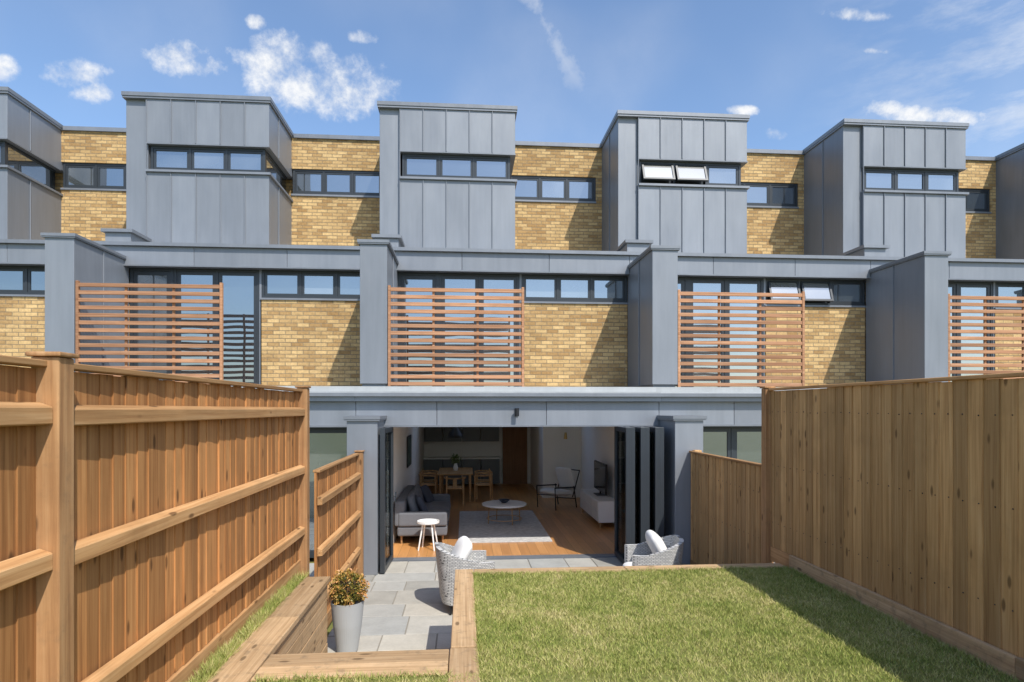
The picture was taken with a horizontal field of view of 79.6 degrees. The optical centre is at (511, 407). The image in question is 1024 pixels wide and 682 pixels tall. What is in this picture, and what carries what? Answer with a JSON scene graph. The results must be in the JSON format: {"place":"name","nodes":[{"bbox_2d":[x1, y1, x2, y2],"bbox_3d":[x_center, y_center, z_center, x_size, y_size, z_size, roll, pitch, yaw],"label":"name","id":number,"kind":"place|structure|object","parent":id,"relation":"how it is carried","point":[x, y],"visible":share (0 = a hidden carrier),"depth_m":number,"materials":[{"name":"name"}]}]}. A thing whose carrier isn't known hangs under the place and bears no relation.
{"place":"outdoors","nodes":[
{"label":"outdoors","id":0,"kind":"place"},
{"bbox_2d":[310,563,313,576],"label":"patio","id":1,"kind":"structure","parent":0,"point":[311,569],"depth_m":9.49,"materials":[{"name":"stone"}]},
{"bbox_2d":[310,558,332,636],"bbox_3d":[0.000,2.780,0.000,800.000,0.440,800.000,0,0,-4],"label":"ground","id":2,"kind":"structure","parent":0,"point":[330,627],"depth_m":7.18,"materials":[{"name":"green plant"}]},
{"bbox_2d":[0,131,125,367],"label":"brick walls","id":3,"kind":"structure","parent":2,"relation":"on","point":[87,214],"depth_m":13.70,"materials":[{"name":"yellow brick"}]},
{"bbox_2d":[0,93,62,265],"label":"zinc cladding","id":4,"kind":"structure","parent":3,"relation":"attached to","point":[30,210],"depth_m":12.48,"materials":[{"name":"grey metal"}]},
{"bbox_2d":[0,86,125,296],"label":"zinc trim","id":5,"kind":"structure","parent":4,"relation":"attached to","point":[29,105],"depth_m":12.73,"materials":[{"name":"grey metal"}]},
{"bbox_2d":[0,141,125,294],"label":"window frames","id":6,"kind":"structure","parent":3,"relation":"attached to","point":[27,270],"depth_m":12.73,"materials":[{"name":"black metal"}]},
{"bbox_2d":[0,146,122,289],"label":"window panes","id":7,"kind":"object","parent":6,"relation":"in","point":[33,169],"visible":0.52,"depth_m":12.99,"materials":[{"name":"glass"}]},
{"bbox_2d":[129,138,379,385],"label":"brick walls","id":8,"kind":"structure","parent":2,"relation":"on","point":[310,343],"depth_m":11.89,"materials":[{"name":"yellow brick"}]},
{"bbox_2d":[45,99,359,424],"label":"zinc cladding","id":9,"kind":"structure","parent":8,"relation":"attached to","point":[205,208],"depth_m":12.29,"materials":[{"name":"grey metal"}]},
{"bbox_2d":[75,280,222,383],"bbox_3d":[-5.928,-1.200,10.077,2.305,1.720,0.075,0,0,-4],"label":"timber screen","id":10,"kind":"object","parent":9,"relation":"attached to","point":[126,300],"visible":0.82,"depth_m":10.05,"materials":[{"name":"brown wood"}]},
{"bbox_2d":[40,91,379,426],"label":"zinc trim","id":11,"kind":"structure","parent":9,"relation":"attached to","point":[126,95],"depth_m":12.20,"materials":[{"name":"grey metal"}]},
{"bbox_2d":[242,386,357,392],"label":"flat roofs","id":12,"kind":"structure","parent":9,"relation":"on","point":[333,389],"depth_m":10.04,"materials":[{"name":"grey metal"}]},
{"bbox_2d":[130,145,379,557],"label":"window frames","id":13,"kind":"structure","parent":8,"relation":"attached to","point":[173,275],"depth_m":11.81,"materials":[{"name":"grey metal"}]},
{"bbox_2d":[138,151,378,549],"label":"window panes","id":14,"kind":"object","parent":13,"relation":"in","point":[238,337],"visible":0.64,"depth_m":11.77,"materials":[{"name":"clear glass"}]},
{"bbox_2d":[313,450,364,627],"bbox_3d":[-2.161,1.617,7.850,0.136,1.966,2.585,0,0,-4],"label":"wooden fence","id":15,"kind":"object","parent":2,"relation":"on","point":[339,514],"visible":0.72,"depth_m":7.70,"materials":[{"name":"brown wood"}]},
{"bbox_2d":[689,450,760,564],"bbox_3d":[2.912,1.627,8.338,0.163,1.945,2.380,0,0,-4],"label":"wooden fence","id":16,"kind":"object","parent":2,"relation":"on","point":[725,510],"visible":0.77,"depth_m":8.28,"materials":[{"name":"brown wood"}]},
{"bbox_2d":[627,153,864,386],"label":"brick walls","id":17,"kind":"structure","parent":2,"relation":"on","point":[834,345],"depth_m":12.68,"materials":[{"name":"yellow brick"}]},
{"bbox_2d":[602,117,869,564],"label":"zinc cladding","id":18,"kind":"structure","parent":17,"relation":"attached to","point":[698,220],"depth_m":12.49,"materials":[{"name":"grey metal"}]},
{"bbox_2d":[600,110,872,425],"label":"zinc trim","id":19,"kind":"structure","parent":18,"relation":"on","point":[664,114],"depth_m":12.53,"materials":[{"name":"grey metal"}]},
{"bbox_2d":[656,387,820,392],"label":"flat roofs","id":20,"kind":"structure","parent":18,"relation":"on","point":[709,389],"depth_m":10.53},
{"bbox_2d":[677,290,804,386],"bbox_3d":[4.042,-1.200,10.845,2.305,1.720,0.075,0,0,-4],"label":"timber screen","id":21,"kind":"object","parent":18,"relation":"attached to","point":[760,336],"visible":0.91,"depth_m":10.81,"materials":[{"name":"brown wood"}]},
{"bbox_2d":[639,161,864,458],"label":"window frames","id":22,"kind":"structure","parent":17,"relation":"attached to","point":[686,283],"depth_m":12.55,"materials":[{"name":"grey metal"}]},
{"bbox_2d":[644,165,859,462],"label":"window panes","id":23,"kind":"object","parent":22,"relation":"in","point":[748,446],"visible":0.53,"depth_m":12.54,"materials":[{"name":"clear glass"}]},
{"bbox_2d":[760,386,775,562],"bbox_3d":[2.945,1.154,7.082,0.130,2.792,0.130,0,0,-4],"label":"fence post","id":24,"kind":"object","parent":2,"relation":"on","point":[765,472],"visible":0.66,"depth_m":7.03,"materials":[{"name":"brown wood"}]},
{"bbox_2d":[865,160,1021,381],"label":"brick walls","id":25,"kind":"structure","parent":2,"relation":"on","point":[980,235],"depth_m":15.33,"materials":[{"name":"yellow brick"}]},
{"bbox_2d":[804,125,1023,384],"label":"zinc cladding","id":26,"kind":"structure","parent":25,"relation":"attached to","point":[906,319],"depth_m":13.45,"materials":[{"name":"grey metal"}]},
{"bbox_2d":[803,118,1023,369],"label":"zinc trim","id":27,"kind":"structure","parent":26,"relation":"attached to","point":[873,122],"depth_m":13.41,"materials":[{"name":"grey metal"}]},
{"bbox_2d":[948,294,1023,381],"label":"timber screen","id":28,"kind":"object","parent":26,"relation":"attached to","point":[984,331],"visible":0.75,"depth_m":11.17,"materials":[{"name":"brown wood"}]},
{"bbox_2d":[861,168,1023,375],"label":"window frames","id":29,"kind":"structure","parent":25,"relation":"attached to","point":[956,285],"depth_m":13.51,"materials":[{"name":"grey metal"}]},
{"bbox_2d":[866,173,1022,381],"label":"window panes","id":30,"kind":"object","parent":29,"relation":"in","point":[914,181],"visible":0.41,"depth_m":13.00,"materials":[{"name":"glass"}]},
{"bbox_2d":[250,649,448,681],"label":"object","id":31,"kind":"structure","parent":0,"point":[373,662],"depth_m":4.09,"materials":[{"name":"brown wood"}]},
{"bbox_2d":[327,557,622,654],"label":"patio","id":32,"kind":"structure","parent":0,"point":[405,607],"depth_m":7.72,"materials":[{"name":"stone"}]},
{"bbox_2d":[208,576,329,681],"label":"planter sleepers","id":33,"kind":"object","parent":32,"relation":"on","point":[295,622],"visible":0.82,"depth_m":4.99,"materials":[{"name":"brown wood"}]},
{"bbox_2d":[328,568,369,651],"bbox_3d":[-1.677,2.070,6.311,0.431,0.861,0.450,0,0,-4],"label":"potted plant","id":34,"kind":"object","parent":32,"relation":"on","point":[348,590],"visible":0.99,"depth_m":6.21,"materials":[{"name":"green plant"}]},
{"bbox_2d":[448,569,479,681],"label":"side sleepers","id":35,"kind":"object","parent":32,"relation":"on","point":[462,657],"visible":0.92,"depth_m":4.67,"materials":[{"name":"brown wood"}]},
{"bbox_2d":[435,536,494,614],"bbox_3d":[-0.586,2.071,7.726,0.777,0.860,0.727,0,0,-4],"label":"wicker armchair","id":36,"kind":"object","parent":32,"relation":"on","point":[460,554],"visible":0.59,"depth_m":7.43,"materials":[{"name":"grey wicker"}]},
{"bbox_2d":[347,108,660,574],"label":"zinc cladding","id":37,"kind":"structure","parent":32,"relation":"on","point":[446,214],"depth_m":11.93,"materials":[{"name":"grey metal"}]},
{"bbox_2d":[388,285,523,386],"bbox_3d":[-0.943,-1.200,10.461,2.305,1.720,0.075,0,0,-4],"label":"timber screen","id":38,"kind":"object","parent":37,"relation":"attached to","point":[477,334],"visible":0.91,"depth_m":10.43,"materials":[{"name":"brown wood"}]},
{"bbox_2d":[343,101,661,426],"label":"zinc trim","id":39,"kind":"structure","parent":37,"relation":"on","point":[397,105],"depth_m":11.97,"materials":[{"name":"grey metal"}]},
{"bbox_2d":[355,386,660,392],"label":"flat roofs","id":40,"kind":"structure","parent":37,"relation":"on","point":[408,389],"depth_m":10.22,"materials":[{"name":"grey metal"}]},
{"bbox_2d":[515,408,518,415],"bbox_3d":[0.079,0.075,10.047,0.069,0.130,0.133,0,0,-4],"label":"wall lamp","id":41,"kind":"object","parent":37,"relation":"attached to","point":[516,411],"visible":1,"depth_m":9.99,"materials":[{"name":"black metal"}]},
{"bbox_2d":[512,146,626,386],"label":"brick walls","id":42,"kind":"structure","parent":37,"relation":"attached to","point":[575,345],"depth_m":12.30,"materials":[{"name":"yellow brick"}]},
{"bbox_2d":[398,153,626,386],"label":"window frames","id":43,"kind":"structure","parent":42,"relation":"attached to","point":[438,280],"depth_m":12.23,"materials":[{"name":"grey metal"}]},
{"bbox_2d":[405,159,621,386],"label":"window panes","id":44,"kind":"object","parent":43,"relation":"in","point":[569,288],"visible":0.73,"depth_m":12.17,"materials":[{"name":"glass"}]},
{"bbox_2d":[392,554,616,561],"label":"door track","id":45,"kind":"structure","parent":32,"relation":"on","point":[527,557],"depth_m":10.22,"materials":[{"name":"metal"}]},
{"bbox_2d":[380,426,663,572],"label":"bifold frames","id":46,"kind":"structure","parent":32,"relation":"on","point":[636,493],"depth_m":9.54,"materials":[{"name":"black metal"}]},
{"bbox_2d":[474,563,785,573],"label":"front sleepers","id":47,"kind":"object","parent":32,"relation":"on","point":[620,568],"visible":0.11,"depth_m":6.51,"materials":[{"name":"brown wood"}]},
{"bbox_2d":[623,530,683,566],"bbox_3d":[1.855,2.071,8.115,0.770,0.860,0.719,0,0,-4],"label":"wicker armchair","id":48,"kind":"object","parent":32,"relation":"on","point":[654,549],"visible":0.56,"depth_m":7.89,"materials":[{"name":"grey wicker"}]},
{"bbox_2d":[386,484,620,557],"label":"wood floor","id":49,"kind":"structure","parent":0,"point":[569,526],"depth_m":12.55,"materials":[{"name":"brown wood"}]},
{"bbox_2d":[395,484,450,543],"bbox_3d":[-1.733,2.062,12.354,0.980,0.856,2.460,0,0,-4],"label":"sofa","id":50,"kind":"object","parent":49,"relation":"on","point":[414,503],"visible":0.99,"depth_m":11.21,"materials":[{"name":"grey fabric"}]},
{"bbox_2d":[418,472,436,493],"bbox_3d":[-2.257,2.115,16.480,0.509,0.752,0.575,0,0,-4],"label":"dining chair","id":51,"kind":"object","parent":49,"relation":"on","point":[434,484],"visible":0.88,"depth_m":16.28,"materials":[{"name":"brown wood"}]},
{"bbox_2d":[417,519,438,550],"bbox_3d":[-1.474,2.241,10.819,0.390,0.502,0.390,0,0,-4],"label":"side table","id":52,"kind":"object","parent":49,"relation":"on","point":[431,522],"visible":0.98,"depth_m":10.73,"materials":[{"name":"white paint"}]},
{"bbox_2d":[420,469,437,493],"bbox_3d":[-2.330,2.115,17.272,0.483,0.752,0.578,0,0,-4],"label":"dining chair","id":53,"kind":"object","parent":49,"relation":"on","point":[426,480],"visible":0.75,"depth_m":17.18,"materials":[{"name":"brown wood"}]},
{"bbox_2d":[437,467,472,501],"bbox_3d":[-1.557,2.115,16.981,0.940,0.750,1.700,0,0,-4],"label":"dining table","id":54,"kind":"object","parent":49,"relation":"on","point":[442,472],"visible":0.89,"depth_m":16.46,"materials":[{"name":"brown wood"}]},
{"bbox_2d":[451,453,461,470],"bbox_3d":[-1.546,1.494,16.929,0.336,0.490,0.341,0,0,-4],"label":"flower vase","id":55,"kind":"object","parent":54,"relation":"on","point":[455,462],"visible":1,"depth_m":16.89,"materials":[{"name":"white paint"}]},
{"bbox_2d":[444,476,465,505],"bbox_3d":[-1.464,2.115,15.766,0.578,0.752,0.483,0,0,-4],"label":"dining chair","id":56,"kind":"object","parent":49,"relation":"on","point":[454,486],"visible":0.94,"depth_m":15.57,"materials":[{"name":"brown wood"}]},
{"bbox_2d":[474,469,491,494],"bbox_3d":[-0.811,2.115,17.289,0.483,0.752,0.578,0,0,-4],"label":"dining chair","id":57,"kind":"object","parent":49,"relation":"on","point":[483,480],"visible":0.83,"depth_m":17.18,"materials":[{"name":"brown wood"}]},
{"bbox_2d":[474,472,492,501],"bbox_3d":[-0.750,2.115,16.488,0.482,0.752,0.578,0,0,4],"label":"dining chair","id":58,"kind":"object","parent":49,"relation":"on","point":[477,484],"visible":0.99,"depth_m":16.29,"materials":[{"name":"brown wood"}]},
{"bbox_2d":[458,510,551,542],"bbox_3d":[-0.250,2.479,13.019,1.740,0.019,3.400,0,0,-4],"label":"rug","id":59,"kind":"object","parent":49,"relation":"on","point":[475,527],"visible":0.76,"depth_m":12.65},
{"bbox_2d":[482,500,526,524],"bbox_3d":[-0.165,2.263,13.226,0.960,0.416,0.960,0,0,-4],"label":"coffee table","id":60,"kind":"object","parent":59,"relation":"on","point":[509,504],"visible":0.98,"depth_m":13.03,"materials":[{"name":"white paint"}]},
{"bbox_2d":[498,498,509,502],"bbox_3d":[-0.169,2.019,13.276,0.260,0.070,0.260,0,0,-4],"label":"fruit bowl","id":61,"kind":"object","parent":60,"relation":"on","point":[503,500],"visible":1,"depth_m":13.22,"materials":[{"name":"black ceramic"}]},
{"bbox_2d":[536,467,579,510],"bbox_3d":[1.169,2.000,15.381,0.907,0.986,0.695,0,0,-39],"label":"lounge chair","id":62,"kind":"object","parent":49,"relation":"on","point":[566,480],"visible":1,"depth_m":15.33,"materials":[{"name":"grey fabric"}]},
{"bbox_2d":[580,489,613,527],"bbox_3d":[1.917,2.215,13.687,0.438,0.550,2.000,0,0,-4],"label":"tv cabinet","id":63,"kind":"object","parent":49,"relation":"on","point":[600,509],"visible":0.93,"depth_m":12.96,"materials":[{"name":"white paint"}]},
{"bbox_2d":[594,460,606,495],"bbox_3d":[1.974,1.579,13.717,0.240,0.719,1.150,0,0,-4],"label":"television","id":64,"kind":"object","parent":63,"relation":"on","point":[600,476],"visible":1,"depth_m":13.59,"materials":[{"name":"black metal"}]},
{"bbox_2d":[0,0,1023,156],"label":"sky","id":65,"kind":"structure","parent":0,"point":[798,68],"materials":[{"name":"blue"}]},
{"bbox_2d":[386,427,653,556],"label":"interior walls","id":66,"kind":"structure","parent":0,"point":[551,449],"depth_m":16.93,"materials":[{"name":"white paint"}]},
{"bbox_2d":[407,435,411,467],"bbox_3d":[-2.385,1.000,14.259,0.028,0.700,1.000,0,0,-4],"label":"framed picture","id":67,"kind":"object","parent":66,"relation":"attached to","point":[409,449],"visible":1,"depth_m":14.17,"materials":[{"name":"black metal"}]},
{"bbox_2d":[448,427,463,437],"bbox_3d":[-1.546,0.360,16.831,0.440,0.920,0.440,0,0,-4],"label":"pendant lamp","id":68,"kind":"object","parent":66,"relation":"hanging from","point":[455,432],"visible":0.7,"depth_m":16.70,"materials":[{"name":"black metal"}]},
{"bbox_2d":[423,427,500,483],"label":"kitchen units","id":69,"kind":"object","parent":66,"relation":"attached to","point":[440,434],"visible":0.58,"depth_m":19.42,"materials":[{"name":"white paint"}]},
{"bbox_2d":[503,427,526,483],"bbox_3d":[0.094,1.445,20.026,0.800,2.090,0.060,0,0,-4],"label":"interior door","id":70,"kind":"structure","parent":66,"relation":"in","point":[514,455],"depth_m":20.00,"materials":[{"name":"brown wood"}]},
{"bbox_2d":[195,564,1023,681],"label":"lawn","id":71,"kind":"structure","parent":0,"point":[758,624],"depth_m":4.62,"materials":[{"name":"green plant"}]},
{"bbox_2d":[0,351,310,681],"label":"wooden fence","id":72,"kind":"object","parent":71,"relation":"on","point":[153,528],"visible":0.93,"depth_m":3.23,"materials":[{"name":"brown wood"}]},
{"bbox_2d":[182,569,312,681],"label":"grass verge","id":73,"kind":"object","parent":71,"relation":"on","point":[222,655],"depth_m":4.57,"materials":[{"name":"green plant"}]},
{"bbox_2d":[769,372,1023,658],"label":"wooden fence","id":74,"kind":"object","parent":71,"relation":"on","point":[910,495],"visible":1,"depth_m":4.77,"materials":[{"name":"brown wood"}]},
{"bbox_2d":[789,555,1023,681],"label":"gravel board","id":75,"kind":"object","parent":71,"relation":"on","point":[1001,659],"visible":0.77,"depth_m":4.63,"materials":[{"name":"brown wood"}]},
{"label":"brick walls","id":76,"kind":"object","parent":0,"visible":0},
{"bbox_2d":[996,149,1023,258],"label":"zinc cladding","id":77,"kind":"structure","parent":76,"relation":"attached to","point":[1009,206],"depth_m":14.96,"materials":[{"name":"grey metal"}]},
{"bbox_2d":[995,143,1023,160],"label":"zinc trim","id":78,"kind":"structure","parent":77,"relation":"attached to","point":[1010,151],"depth_m":14.94,"materials":[{"name":"grey metal"}]}
]}

